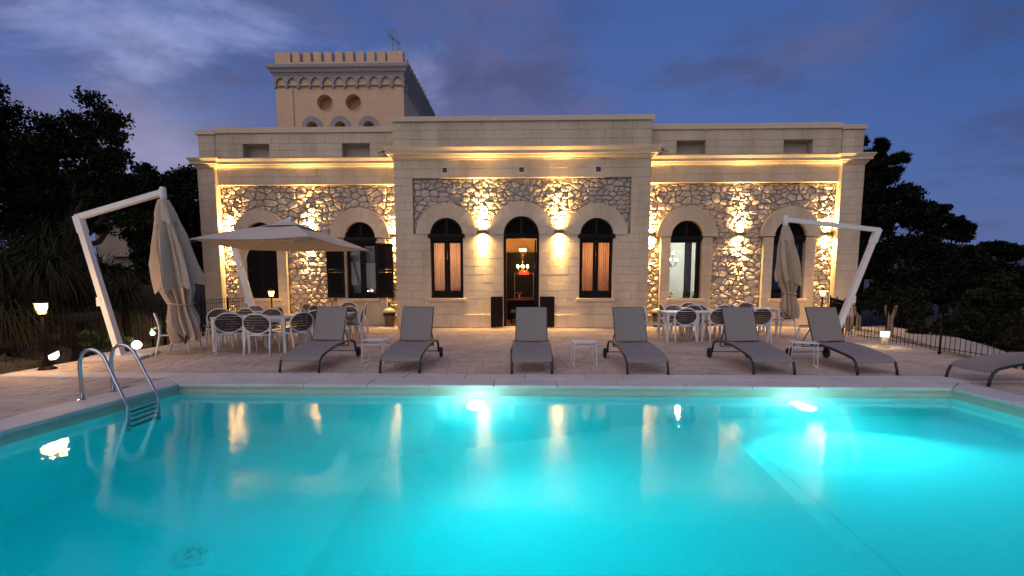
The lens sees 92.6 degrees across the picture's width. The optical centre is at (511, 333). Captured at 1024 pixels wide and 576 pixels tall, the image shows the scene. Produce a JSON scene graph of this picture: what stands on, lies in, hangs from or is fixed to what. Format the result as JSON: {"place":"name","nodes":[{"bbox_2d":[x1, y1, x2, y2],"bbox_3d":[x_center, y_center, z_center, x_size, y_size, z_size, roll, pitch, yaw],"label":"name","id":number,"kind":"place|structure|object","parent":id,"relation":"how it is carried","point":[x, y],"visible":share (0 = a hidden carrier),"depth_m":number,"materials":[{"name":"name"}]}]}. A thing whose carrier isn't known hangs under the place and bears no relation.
{"place":"outdoors","nodes":[
{"label":"outdoors","id":0,"kind":"place"},
{"bbox_2d":[8,284,211,361],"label":"soil","id":1,"kind":"structure","parent":0,"point":[199,292],"depth_m":14.42,"materials":[{"name":"soil"}]},
{"bbox_2d":[0,79,18,204],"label":"evergreen tree","id":2,"kind":"object","parent":1,"relation":"on","point":[5,116],"visible":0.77,"depth_m":13.28,"materials":[{"name":"green plant"}]},
{"bbox_2d":[0,352,42,373],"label":"rock","id":3,"kind":"object","parent":1,"relation":"on","point":[10,366],"visible":0.39,"depth_m":9.61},
{"bbox_2d":[0,238,64,308],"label":"strap leaf plant","id":4,"kind":"object","parent":1,"relation":"on","point":[11,268],"visible":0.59,"depth_m":10.49,"materials":[{"name":"green plant"}]},
{"bbox_2d":[0,224,65,297],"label":"strap leaf plant","id":5,"kind":"object","parent":1,"relation":"on","point":[18,244],"visible":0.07,"depth_m":13.21,"materials":[{"name":"green plant"}]},
{"bbox_2d":[0,227,72,309],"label":"strap leaf plant","id":6,"kind":"object","parent":1,"relation":"on","point":[1,249],"visible":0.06,"depth_m":11.39,"materials":[{"name":"green plant"}]},
{"bbox_2d":[0,273,82,355],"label":"strap leaf plant","id":7,"kind":"object","parent":1,"relation":"on","point":[5,305],"visible":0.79,"depth_m":9.77,"materials":[{"name":"green plant"}]},
{"bbox_2d":[20,344,71,364],"bbox_3d":[-10.251,0.551,10.778,0.941,0.694,0.801,3,7,29],"label":"rock","id":8,"kind":"object","parent":1,"relation":"on","point":[63,358],"visible":0.35,"depth_m":10.65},
{"bbox_2d":[1,210,103,284],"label":"strap leaf plant","id":9,"kind":"object","parent":1,"relation":"on","point":[47,240],"visible":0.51,"depth_m":12.59,"materials":[{"name":"green plant"}]},
{"bbox_2d":[48,351,58,364],"bbox_3d":[-8.558,0.655,9.133,0.205,0.654,0.215,0,6,2],"label":"garden globe","id":10,"kind":"object","parent":1,"relation":"on","point":[53,357],"visible":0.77,"depth_m":9.08,"materials":[{"name":"beige"}]},
{"bbox_2d":[0,218,119,313],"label":"strap leaf plant","id":11,"kind":"object","parent":1,"relation":"on","point":[60,277],"visible":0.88,"depth_m":10.85,"materials":[{"name":"green plant"}]},
{"bbox_2d":[16,309,115,326],"bbox_3d":[-10.721,-0.238,10.413,3.590,0.479,0.320,-4,7,-36],"label":"iron fence","id":12,"kind":"object","parent":1,"relation":"on","point":[92,314],"visible":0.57,"depth_m":11.01,"materials":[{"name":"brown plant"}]},
{"bbox_2d":[0,86,153,304],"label":"evergreen tree","id":13,"kind":"object","parent":1,"relation":"on","point":[44,185],"visible":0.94,"depth_m":13.46,"materials":[{"name":"green plant"}]},
{"bbox_2d":[4,231,151,284],"bbox_3d":[-20.860,-2.939,24.112,9.748,5.442,3.064,2,6,20],"label":"broadleaf tree","id":14,"kind":"object","parent":1,"relation":"on","point":[143,264],"visible":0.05,"depth_m":23.22,"materials":[{"name":"green plant"}]},
{"bbox_2d":[19,253,138,341],"bbox_3d":[-10.871,-0.927,12.205,2.709,2.273,2.542,0,6,2],"label":"strap leaf plant","id":15,"kind":"object","parent":1,"relation":"on","point":[80,297],"visible":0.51,"depth_m":11.92,"materials":[{"name":"green plant"}]},
{"bbox_2d":[1,188,199,245],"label":"broadleaf tree","id":16,"kind":"object","parent":1,"relation":"on","point":[192,208],"visible":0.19,"depth_m":18.11,"materials":[{"name":"green plant"}]},
{"bbox_2d":[75,329,133,350],"bbox_3d":[-9.135,0.228,11.023,0.871,0.736,0.718,0,6,2],"label":"bush","id":17,"kind":"object","parent":1,"relation":"on","point":[84,343],"visible":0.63,"depth_m":10.78,"materials":[{"name":"green plant"}]},
{"bbox_2d":[59,238,152,302],"bbox_3d":[-11.428,-1.656,13.787,2.579,2.438,2.657,0,6,2],"label":"strap leaf plant","id":18,"kind":"object","parent":1,"relation":"on","point":[112,270],"visible":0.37,"depth_m":13.74,"materials":[{"name":"green plant"}]},
{"bbox_2d":[71,258,167,341],"bbox_3d":[-10.097,-0.952,12.805,2.614,2.418,2.583,0,6,2],"label":"strap leaf plant","id":19,"kind":"object","parent":1,"relation":"on","point":[131,296],"visible":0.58,"depth_m":12.61,"materials":[{"name":"green plant"}]},
{"bbox_2d":[124,338,160,351],"bbox_3d":[-9.836,0.473,12.870,1.005,0.726,0.832,0,6,2],"label":"rock","id":20,"kind":"object","parent":1,"relation":"on","point":[147,343],"visible":0.15,"depth_m":12.76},
{"bbox_2d":[95,220,195,272],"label":"house","id":21,"kind":"structure","parent":1,"relation":"on","point":[113,242],"depth_m":62.58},
{"bbox_2d":[150,320,166,345],"bbox_3d":[-8.938,-0.027,12.884,0.606,0.752,1.007,5,8,40],"label":"bush","id":22,"kind":"object","parent":1,"relation":"on","point":[155,331],"visible":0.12,"depth_m":12.54,"materials":[{"name":"green plant"}]},
{"bbox_2d":[121,161,203,285],"bbox_3d":[-17.163,-4.547,25.157,6.953,8.416,3.525,0,6,2],"label":"broadleaf tree","id":23,"kind":"object","parent":1,"relation":"on","point":[181,183],"visible":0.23,"depth_m":24.45,"materials":[{"name":"green plant"}]},
{"bbox_2d":[0,393,1023,575],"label":"pool water","id":24,"kind":"structure","parent":0,"point":[241,484],"depth_m":3.88,"materials":[{"name":"liquid"}]},
{"bbox_2d":[0,325,1023,435],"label":"terrace","id":25,"kind":"structure","parent":0,"point":[469,358],"depth_m":8.20,"materials":[{"name":"stone"}]},
{"bbox_2d":[33,297,57,370],"bbox_3d":[-7.998,-0.001,8.365,0.260,1.240,0.254,-2,6,-21],"label":"garden lantern","id":26,"kind":"object","parent":25,"relation":"on","point":[40,304],"visible":1,"depth_m":8.34,"materials":[{"name":"black metal"}]},
{"bbox_2d":[77,343,159,410],"bbox_3d":[-5.147,1.061,6.453,0.679,1.827,0.580,0,6,2],"label":"pool ladder","id":27,"kind":"object","parent":25,"relation":"attached to","point":[109,365],"visible":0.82,"depth_m":6.18,"materials":[{"name":"metal"}]},
{"bbox_2d":[0,296,251,363],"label":"iron fence","id":28,"kind":"object","parent":25,"relation":"on","point":[98,311],"visible":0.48,"depth_m":10.42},
{"bbox_2d":[131,340,141,349],"bbox_3d":[-8.486,0.506,11.097,0.200,0.700,0.197,0,6,2],"label":"garden globe","id":29,"kind":"object","parent":25,"relation":"on","point":[136,345],"visible":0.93,"depth_m":11.02,"materials":[{"name":"beige"}]},
{"bbox_2d":[72,187,206,361],"bbox_3d":[-7.284,-1.155,9.551,2.333,3.313,1.226,0,6,2],"label":"cantilever parasol","id":30,"kind":"object","parent":25,"relation":"on","point":[176,274],"visible":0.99,"depth_m":9.41,"materials":[{"name":"fabric"}]},
{"bbox_2d":[153,313,190,356],"bbox_3d":[-7.019,0.002,10.092,0.610,0.879,0.559,-4,7,-34],"label":"dining chair","id":31,"kind":"object","parent":25,"relation":"on","point":[160,334],"visible":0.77,"depth_m":9.78,"materials":[{"name":"white plastic"}]},
{"bbox_2d":[206,308,234,347],"bbox_3d":[-6.863,-0.144,11.479,0.559,0.879,0.610,-3,7,-23],"label":"dining chair","id":32,"kind":"object","parent":25,"relation":"on","point":[216,312],"visible":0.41,"depth_m":11.59,"materials":[{"name":"white plastic"}]},
{"bbox_2d":[213,312,244,354],"bbox_3d":[-5.953,-0.026,10.348,0.559,0.879,0.610,-3,7,-26],"label":"dining chair","id":33,"kind":"object","parent":25,"relation":"on","point":[227,323],"visible":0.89,"depth_m":10.12,"materials":[{"name":"white plastic"}]},
{"bbox_2d":[210,315,265,351],"bbox_3d":[-6.049,-0.019,10.905,0.840,0.742,0.840,0,6,-2],"label":"dining table","id":34,"kind":"object","parent":25,"relation":"on","point":[213,333],"visible":0.3,"depth_m":10.52,"materials":[{"name":"white plastic"}]},
{"bbox_2d":[222,308,258,345],"bbox_3d":[-6.530,-0.170,11.722,0.559,0.879,0.610,1,6,9],"label":"dining chair","id":35,"kind":"object","parent":25,"relation":"on","point":[243,310],"visible":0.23,"depth_m":11.92,"materials":[{"name":"white plastic"}]},
{"bbox_2d":[224,311,269,342],"bbox_3d":[-6.717,-0.185,12.485,0.840,0.742,0.840,0,6,0],"label":"dining table","id":36,"kind":"object","parent":25,"relation":"on","point":[225,336],"visible":0.12,"depth_m":12.13,"materials":[{"name":"white plastic"}]},
{"bbox_2d":[236,305,263,338],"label":"dining chair","id":37,"kind":"object","parent":25,"relation":"on","point":[256,308],"visible":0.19,"depth_m":13.33,"materials":[{"name":"white plastic"}]},
{"bbox_2d":[242,313,280,356],"bbox_3d":[-5.157,0.002,10.083,0.559,0.879,0.610,0,6,-4],"label":"dining chair","id":38,"kind":"object","parent":25,"relation":"on","point":[254,319],"visible":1,"depth_m":9.85,"materials":[{"name":"white plastic"}]},
{"bbox_2d":[251,308,282,346],"bbox_3d":[-5.742,-0.147,11.502,0.559,0.879,0.610,0,6,2],"label":"dining chair","id":39,"kind":"object","parent":25,"relation":"on","point":[272,312],"visible":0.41,"depth_m":11.69,"materials":[{"name":"white plastic"}]},
{"bbox_2d":[246,315,301,352],"bbox_3d":[-5.175,0.002,10.703,0.840,0.742,0.840,0,6,0],"label":"dining table","id":40,"kind":"object","parent":25,"relation":"on","point":[283,319],"visible":0.45,"depth_m":10.34,"materials":[{"name":"white plastic"}]},
{"bbox_2d":[190,217,368,332],"bbox_3d":[-6.240,-1.345,12.507,4.574,3.097,5.266,0,6,2],"label":"cantilever parasol","id":41,"kind":"object","parent":25,"relation":"on","point":[287,234],"visible":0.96,"depth_m":12.40,"materials":[{"name":"white fabric"}]},
{"bbox_2d":[279,312,313,348],"bbox_3d":[-4.612,-0.041,10.487,0.610,0.879,0.559,4,7,33],"label":"dining chair","id":42,"kind":"object","parent":25,"relation":"on","point":[302,327],"visible":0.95,"depth_m":10.33,"materials":[{"name":"white plastic"}]},
{"bbox_2d":[278,307,360,372],"bbox_3d":[-3.481,0.048,8.946,0.814,1.018,1.911,0,6,2],"label":"sun lounger","id":43,"kind":"object","parent":25,"relation":"on","point":[329,330],"visible":1,"depth_m":9.24,"materials":[{"name":"fabric"}]},
{"bbox_2d":[314,312,357,344],"bbox_3d":[-4.300,-0.130,11.952,0.840,0.742,0.840,0,6,2],"label":"dining table","id":44,"kind":"object","parent":25,"relation":"on","point":[350,314],"visible":0.27,"depth_m":12.12,"materials":[{"name":"white plastic"}]},
{"bbox_2d":[344,305,359,338],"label":"dining chair","id":45,"kind":"object","parent":25,"relation":"on","point":[351,309],"visible":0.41,"depth_m":12.95,"materials":[{"name":"white plastic"}]},
{"bbox_2d":[347,307,365,342],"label":"dining chair","id":46,"kind":"object","parent":25,"relation":"on","point":[360,324],"visible":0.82,"depth_m":12.00,"materials":[{"name":"white plastic"}]},
{"bbox_2d":[347,303,369,333],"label":"dining chair","id":47,"kind":"object","parent":25,"relation":"on","point":[364,316],"visible":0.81,"depth_m":14.36,"materials":[{"name":"white plastic"}]},
{"bbox_2d":[361,338,389,363],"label":"side table","id":48,"kind":"object","parent":25,"relation":"on","point":[375,339],"visible":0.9,"depth_m":9.05,"materials":[{"name":"white paint"}]},
{"bbox_2d":[383,308,394,326],"bbox_3d":[-4.155,-0.559,16.571,0.410,0.625,0.410,0,6,2],"label":"plant pot","id":49,"kind":"object","parent":25,"relation":"on","point":[388,314],"visible":1,"depth_m":16.44,"materials":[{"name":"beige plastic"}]},
{"bbox_2d":[379,307,442,372],"bbox_3d":[-1.812,0.052,8.891,0.814,1.018,1.911,0,6,2],"label":"sun lounger","id":50,"kind":"object","parent":25,"relation":"on","point":[416,341],"visible":1,"depth_m":9.18,"materials":[{"name":"fabric"}]},
{"bbox_2d":[0,387,1023,443],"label":"pool basin","id":51,"kind":"object","parent":25,"relation":"in","point":[16,435],"visible":0.02,"depth_m":7.01,"materials":[{"name":"tile"}]},
{"bbox_2d":[186,51,876,327],"bbox_3d":[0.540,-5.650,20.373,22.420,10.050,10.280,0,6,2],"label":"villa","id":52,"kind":"object","parent":25,"relation":"on","point":[619,184],"visible":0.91,"depth_m":16.19,"materials":[{"name":"stone"}]},
{"bbox_2d":[251,223,281,300],"bbox_3d":[-8.602,-2.464,16.948,1.260,2.680,0.370,0,6,2],"label":"window","id":53,"kind":"structure","parent":52,"relation":"in","point":[258,224],"depth_m":16.89,"materials":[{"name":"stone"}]},
{"bbox_2d":[352,251,360,292],"bbox_3d":[-5.410,-2.220,17.195,0.410,1.800,0.054,0,6,2],"label":"curtain","id":54,"kind":"object","parent":52,"relation":"hanging from","point":[356,273],"visible":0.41,"depth_m":17.20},
{"bbox_2d":[343,223,379,300],"bbox_3d":[-5.164,-2.456,16.856,1.260,2.680,0.370,0,6,2],"label":"window","id":55,"kind":"structure","parent":52,"relation":"in","point":[362,235],"depth_m":16.83,"materials":[{"name":"wood"}]},
{"bbox_2d":[366,246,375,292],"bbox_3d":[-4.900,-2.219,17.180,0.410,1.800,0.054,0,6,2],"label":"curtain","id":56,"kind":"object","parent":52,"relation":"hanging from","point":[371,274],"visible":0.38,"depth_m":17.18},
{"bbox_2d":[434,243,444,290],"bbox_3d":[-2.373,-2.201,16.288,0.470,1.950,0.073,0,6,2],"label":"curtain","id":57,"kind":"object","parent":52,"relation":"hanging from","point":[439,261],"visible":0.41,"depth_m":16.29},
{"bbox_2d":[428,218,466,300],"bbox_3d":[-2.115,-2.399,16.015,1.260,2.680,0.370,0,6,2],"label":"window","id":58,"kind":"structure","parent":52,"relation":"in","point":[446,231],"depth_m":15.96,"materials":[{"name":"wood"}]},
{"bbox_2d":[450,243,460,290],"bbox_3d":[-1.844,-2.200,16.275,0.470,1.950,0.074,0,6,2],"label":"curtain","id":59,"kind":"object","parent":52,"relation":"hanging from","point":[455,270],"visible":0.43,"depth_m":16.27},
{"bbox_2d":[507,299,533,319],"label":"console table","id":60,"kind":"object","parent":52,"relation":"on","point":[520,302],"visible":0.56,"depth_m":18.98,"materials":[{"name":"red paint"}]},
{"bbox_2d":[507,252,536,317],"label":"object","id":61,"kind":"object","parent":52,"relation":"on","point":[514,259],"visible":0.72,"depth_m":19.73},
{"bbox_2d":[517,239,528,271],"bbox_3d":[0.398,-3.266,18.254,0.457,1.948,0.487,0,6,2],"label":"chandelier","id":62,"kind":"object","parent":52,"relation":"hanging from","point":[522,250],"visible":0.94,"depth_m":18.25,"materials":[{"name":"glass"}]},
{"bbox_2d":[491,217,554,326],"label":"door","id":63,"kind":"structure","parent":52,"relation":"in","point":[518,227],"depth_m":15.86,"materials":[{"name":"brown wood"}]},
{"bbox_2d":[514,273,533,297],"bbox_3d":[0.485,-1.942,19.770,0.780,1.000,0.040,0,6,2],"label":"picture","id":64,"kind":"object","parent":52,"relation":"attached to","point":[524,283],"visible":0.93,"depth_m":19.76,"materials":[{"name":"brown"}]},
{"bbox_2d":[582,243,592,290],"bbox_3d":[2.455,-2.190,16.159,0.470,1.950,0.074,0,6,2],"label":"curtain","id":65,"kind":"object","parent":52,"relation":"hanging from","point":[587,259],"visible":0.45,"depth_m":16.16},
{"bbox_2d":[576,218,615,301],"bbox_3d":[2.713,-2.378,15.886,1.260,2.660,0.370,0,6,2],"label":"window","id":66,"kind":"structure","parent":52,"relation":"in","point":[595,231],"depth_m":15.83,"materials":[{"name":"wood"}]},
{"bbox_2d":[598,243,608,290],"bbox_3d":[2.985,-2.189,16.145,0.470,1.950,0.074,0,6,2],"label":"curtain","id":67,"kind":"object","parent":52,"relation":"hanging from","point":[603,265],"visible":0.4,"depth_m":16.14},
{"bbox_2d":[665,221,703,301],"bbox_3d":[5.852,-2.435,16.559,1.260,2.690,0.370,0,6,2],"label":"window","id":68,"kind":"structure","parent":52,"relation":"in","point":[685,231],"depth_m":16.49,"materials":[{"name":"glass"}]},
{"bbox_2d":[683,243,691,296],"bbox_3d":[6.165,-2.253,17.209,0.250,1.950,0.073,0,6,2],"label":"curtain","id":69,"kind":"object","parent":52,"relation":"hanging from","point":[687,267],"visible":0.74,"depth_m":17.21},
{"bbox_2d":[766,223,806,301],"bbox_3d":[9.251,-2.427,16.468,1.260,2.690,0.370,0,6,2],"label":"window","id":70,"kind":"structure","parent":52,"relation":"in","point":[797,230],"depth_m":16.40,"materials":[{"name":"glass"}]},
{"bbox_2d":[510,307,552,373],"bbox_3d":[0.351,0.059,8.813,0.814,1.018,1.911,0,6,2],"label":"sun lounger","id":71,"kind":"object","parent":25,"relation":"on","point":[530,323],"visible":1,"depth_m":9.10,"materials":[{"name":"fabric"}]},
{"bbox_2d":[570,340,597,365],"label":"side table","id":72,"kind":"object","parent":25,"relation":"on","point":[585,341],"visible":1,"depth_m":8.73,"materials":[{"name":"white paint"}]},
{"bbox_2d":[603,307,668,374],"bbox_3d":[2.191,0.067,8.734,0.814,1.018,1.911,0,6,1],"label":"sun lounger","id":73,"kind":"object","parent":25,"relation":"on","point":[631,343],"visible":0.99,"depth_m":9.03,"materials":[{"name":"fabric"}]},
{"bbox_2d":[643,306,665,340],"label":"dining chair","id":74,"kind":"object","parent":25,"relation":"on","point":[656,323],"visible":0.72,"depth_m":12.39,"materials":[{"name":"white plastic"}]},
{"bbox_2d":[652,308,662,326],"bbox_3d":[4.862,-0.538,16.329,0.410,0.625,0.410,0,6,2],"label":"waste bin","id":75,"kind":"object","parent":25,"relation":"on","point":[655,315],"visible":0.62,"depth_m":16.21,"materials":[{"name":"plastic"}]},
{"bbox_2d":[662,305,686,338],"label":"dining chair","id":76,"kind":"object","parent":25,"relation":"on","point":[672,307],"visible":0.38,"depth_m":13.39,"materials":[{"name":"white plastic"}]},
{"bbox_2d":[657,310,699,341],"bbox_3d":[4.260,-0.203,12.598,0.840,0.742,0.840,0,6,0],"label":"dining table","id":77,"kind":"object","parent":25,"relation":"on","point":[667,313],"visible":0.77,"depth_m":12.23,"materials":[{"name":"white plastic"}]},
{"bbox_2d":[669,308,696,343],"bbox_3d":[4.205,-0.211,12.060,0.559,0.879,0.610,0,6,2],"label":"dining chair","id":78,"kind":"object","parent":25,"relation":"on","point":[685,319],"visible":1,"depth_m":11.83,"materials":[{"name":"white plastic"}]},
{"bbox_2d":[682,304,707,337],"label":"dining chair","id":79,"kind":"object","parent":25,"relation":"on","point":[695,307],"visible":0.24,"depth_m":13.40,"materials":[{"name":"white plastic"}]},
{"bbox_2d":[689,304,715,337],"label":"dining chair","id":80,"kind":"object","parent":25,"relation":"on","point":[705,308],"visible":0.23,"depth_m":13.59,"materials":[{"name":"white plastic"}]},
{"bbox_2d":[691,310,721,341],"bbox_3d":[5.130,-0.202,12.585,0.840,0.742,0.840,0,6,0],"label":"dining table","id":81,"kind":"object","parent":25,"relation":"on","point":[703,313],"visible":0.41,"depth_m":12.22,"materials":[{"name":"white plastic"}]},
{"bbox_2d":[703,308,723,343],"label":"dining chair","id":82,"kind":"object","parent":25,"relation":"on","point":[716,319],"visible":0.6,"depth_m":11.83,"materials":[{"name":"white plastic"}]},
{"bbox_2d":[724,311,769,341],"bbox_3d":[6.000,-0.201,12.571,0.840,0.742,0.840,0,6,0],"label":"dining table","id":83,"kind":"object","parent":25,"relation":"on","point":[767,333],"visible":0.2,"depth_m":12.20,"materials":[{"name":"white plastic"}]},
{"bbox_2d":[738,302,760,331],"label":"dining chair","id":84,"kind":"object","parent":25,"relation":"on","point":[745,304],"visible":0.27,"depth_m":15.09,"materials":[{"name":"white plastic"}]},
{"bbox_2d":[707,307,795,374],"bbox_3d":[4.247,0.063,8.758,0.814,1.018,1.911,0,6,2],"label":"sun lounger","id":85,"kind":"object","parent":25,"relation":"on","point":[740,331],"visible":1,"depth_m":9.05,"materials":[{"name":"fabric"}]},
{"bbox_2d":[754,308,771,343],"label":"dining chair","id":86,"kind":"object","parent":25,"relation":"on","point":[762,320],"visible":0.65,"depth_m":11.83,"materials":[{"name":"white plastic"}]},
{"bbox_2d":[753,307,779,334],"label":"dining table","id":87,"kind":"object","parent":25,"relation":"on","point":[776,310],"visible":0.34,"depth_m":13.78,"materials":[{"name":"white plastic"}]},
{"bbox_2d":[765,310,796,336],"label":"dining chair","id":88,"kind":"object","parent":25,"relation":"on","point":[782,319],"visible":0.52,"depth_m":13.34,"materials":[{"name":"white plastic"}]},
{"bbox_2d":[787,340,818,368],"bbox_3d":[5.154,0.363,8.670,0.430,0.432,0.380,2,6,21],"label":"side table","id":89,"kind":"object","parent":25,"relation":"on","point":[804,342],"visible":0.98,"depth_m":8.57,"materials":[{"name":"white paint"}]},
{"bbox_2d":[819,287,826,306],"bbox_3d":[9.927,-0.822,15.688,0.260,1.320,0.254,-2,6,-21],"label":"garden lantern","id":90,"kind":"object","parent":25,"relation":"on","point":[822,291],"visible":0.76,"depth_m":15.61,"materials":[{"name":"glass"}]},
{"bbox_2d":[774,215,881,346],"bbox_3d":[7.352,-1.214,11.393,2.278,3.037,1.043,-1,6,-12],"label":"cantilever parasol","id":91,"kind":"object","parent":25,"relation":"on","point":[787,276],"visible":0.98,"depth_m":11.31,"materials":[{"name":"white paint"}]},
{"bbox_2d":[785,307,898,374],"bbox_3d":[5.825,0.067,8.715,0.814,1.018,1.911,0,6,-2],"label":"sun lounger","id":92,"kind":"object","parent":25,"relation":"on","point":[825,330],"visible":0.88,"depth_m":9.01,"materials":[{"name":"fabric"}]},
{"bbox_2d":[845,315,851,331],"bbox_3d":[10.116,-0.216,14.778,0.252,1.112,0.168,-2,6,-20],"label":"pruned trunk","id":93,"kind":"object","parent":25,"relation":"on","point":[848,327],"visible":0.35,"depth_m":14.73,"materials":[{"name":"brown plant"}]},
{"bbox_2d":[854,306,860,330],"bbox_3d":[10.676,-0.281,15.158,0.252,1.161,0.168,-2,6,-20],"label":"pruned trunk","id":94,"kind":"object","parent":25,"relation":"on","point":[858,318],"visible":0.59,"depth_m":15.11,"materials":[{"name":"brown plant"}]},
{"bbox_2d":[878,330,889,347],"bbox_3d":[8.524,0.115,11.198,0.220,0.400,0.214,0,6,2],"label":"bollard light","id":95,"kind":"object","parent":25,"relation":"on","point":[884,335],"visible":1,"depth_m":11.14,"materials":[{"name":"concrete"}]},
{"bbox_2d":[884,305,897,337],"bbox_3d":[10.315,-0.144,13.386,0.328,1.260,0.168,-2,6,-19],"label":"pruned trunk","id":96,"kind":"object","parent":25,"relation":"on","point":[889,324],"visible":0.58,"depth_m":13.32,"materials":[{"name":"brown plant"}]},
{"bbox_2d":[829,295,1023,368],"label":"iron fence","id":97,"kind":"object","parent":25,"relation":"on","point":[836,302],"visible":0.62,"depth_m":10.28,"materials":[{"name":"metal"}]},
{"bbox_2d":[944,352,1023,386],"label":"sun lounger","id":98,"kind":"object","parent":25,"relation":"on","point":[993,364],"visible":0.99,"depth_m":7.32,"materials":[{"name":"fabric"}]},
{"bbox_2d":[0,0,1023,257],"label":"sky","id":99,"kind":"structure","parent":0,"point":[942,80],"materials":[{"name":"blue"}]},
{"bbox_2d":[853,326,1021,369],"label":"garden path","id":100,"kind":"structure","parent":0,"point":[907,336],"depth_m":11.84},
{"bbox_2d":[853,296,1023,369],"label":"soil","id":101,"kind":"structure","parent":0,"point":[872,323],"depth_m":22.03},
{"bbox_2d":[853,123,912,324],"bbox_3d":[15.101,-4.321,20.844,3.144,8.844,2.150,0,6,2],"label":"pine tree","id":102,"kind":"object","parent":101,"relation":"on","point":[881,175],"visible":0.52,"depth_m":20.05,"materials":[{"name":"green plant"}]},
{"bbox_2d":[855,286,933,328],"bbox_3d":[12.894,-0.622,16.667,2.216,2.016,1.741,3,7,28],"label":"shrub","id":103,"kind":"object","parent":101,"relation":"on","point":[898,297],"visible":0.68,"depth_m":16.31,"materials":[{"name":"green plant"}]},
{"bbox_2d":[857,180,969,319],"bbox_3d":[15.376,-2.983,19.556,5.137,6.446,2.966,0,6,2],"label":"broadleaf tree","id":104,"kind":"object","parent":101,"relation":"on","point":[911,210],"visible":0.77,"depth_m":19.25,"materials":[{"name":"green plant"}]},
{"bbox_2d":[900,211,995,313],"bbox_3d":[20.387,-3.081,23.403,4.764,5.831,2.990,0,6,2],"label":"broadleaf tree","id":105,"kind":"object","parent":101,"relation":"on","point":[961,229],"visible":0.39,"depth_m":22.73,"materials":[{"name":"green plant"}]},
{"bbox_2d":[906,308,994,343],"bbox_3d":[12.015,0.063,13.429,1.993,1.530,1.244,4,7,32],"label":"shrub","id":106,"kind":"object","parent":101,"relation":"on","point":[954,323],"visible":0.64,"depth_m":13.26,"materials":[{"name":"green plant"}]},
{"bbox_2d":[947,270,1023,328],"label":"shrub","id":107,"kind":"object","parent":101,"relation":"on","point":[998,293],"visible":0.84,"depth_m":14.83,"materials":[{"name":"green plant"}]},
{"bbox_2d":[960,239,1023,293],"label":"olive tree","id":108,"kind":"object","parent":101,"relation":"on","point":[1002,251],"visible":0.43,"depth_m":25.43,"materials":[{"name":"green plant"}]},
{"bbox_2d":[990,326,1023,351],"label":"shrub","id":109,"kind":"object","parent":101,"relation":"on","point":[1009,345],"visible":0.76,"depth_m":10.77,"materials":[{"name":"green plant"}]},
{"bbox_2d":[864,243,1023,287],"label":"hill","id":110,"kind":"structure","parent":0,"point":[866,283],"depth_m":389.85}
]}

